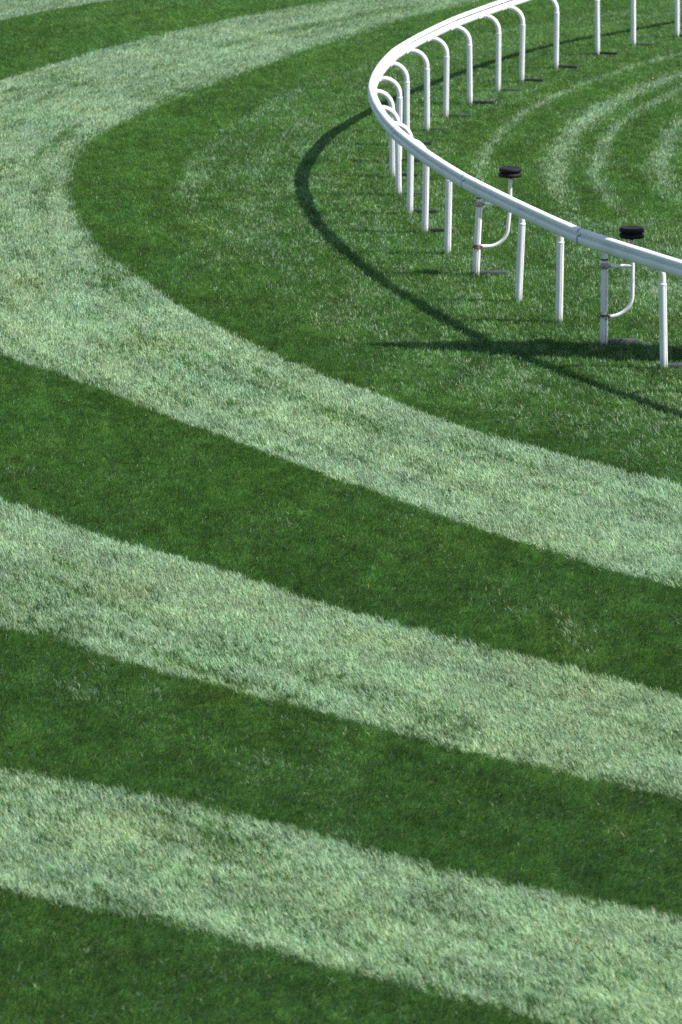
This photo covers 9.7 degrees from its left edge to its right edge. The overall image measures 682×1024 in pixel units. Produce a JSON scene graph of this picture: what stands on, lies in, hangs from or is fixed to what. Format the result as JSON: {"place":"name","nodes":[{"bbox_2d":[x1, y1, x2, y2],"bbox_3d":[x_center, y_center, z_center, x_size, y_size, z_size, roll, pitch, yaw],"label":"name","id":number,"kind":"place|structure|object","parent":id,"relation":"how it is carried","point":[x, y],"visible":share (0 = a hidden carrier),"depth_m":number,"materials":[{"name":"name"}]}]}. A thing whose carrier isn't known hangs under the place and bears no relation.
{"place":"outdoors","nodes":[
{"label":"outdoors","id":0,"kind":"place"},
{"bbox_2d":[0,0,681,1023],"bbox_3d":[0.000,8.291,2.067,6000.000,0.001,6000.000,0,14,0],"label":"ground","id":1,"kind":"structure","parent":0,"point":[50,928],"depth_m":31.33,"materials":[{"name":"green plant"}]},
{"bbox_2d":[368,0,681,369],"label":"running rail","id":2,"kind":"object","parent":1,"relation":"on","point":[397,130],"visible":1,"depth_m":48.56,"materials":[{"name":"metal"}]},
{"bbox_2d":[472,166,521,248],"bbox_3d":[1.788,-3.484,45.957,0.562,0.939,0.266,0,14,0],"label":"roller bracket","id":3,"kind":"object","parent":2,"relation":"attached to","point":[510,173],"visible":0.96,"depth_m":45.89,"materials":[{"name":"metal"}]},
{"bbox_2d":[599,226,644,319],"bbox_3d":[2.944,-2.509,42.115,0.470,0.972,0.266,0,14,0],"label":"roller bracket","id":4,"kind":"object","parent":2,"relation":"attached to","point":[631,233],"visible":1,"depth_m":42.07,"materials":[{"name":"metal"}]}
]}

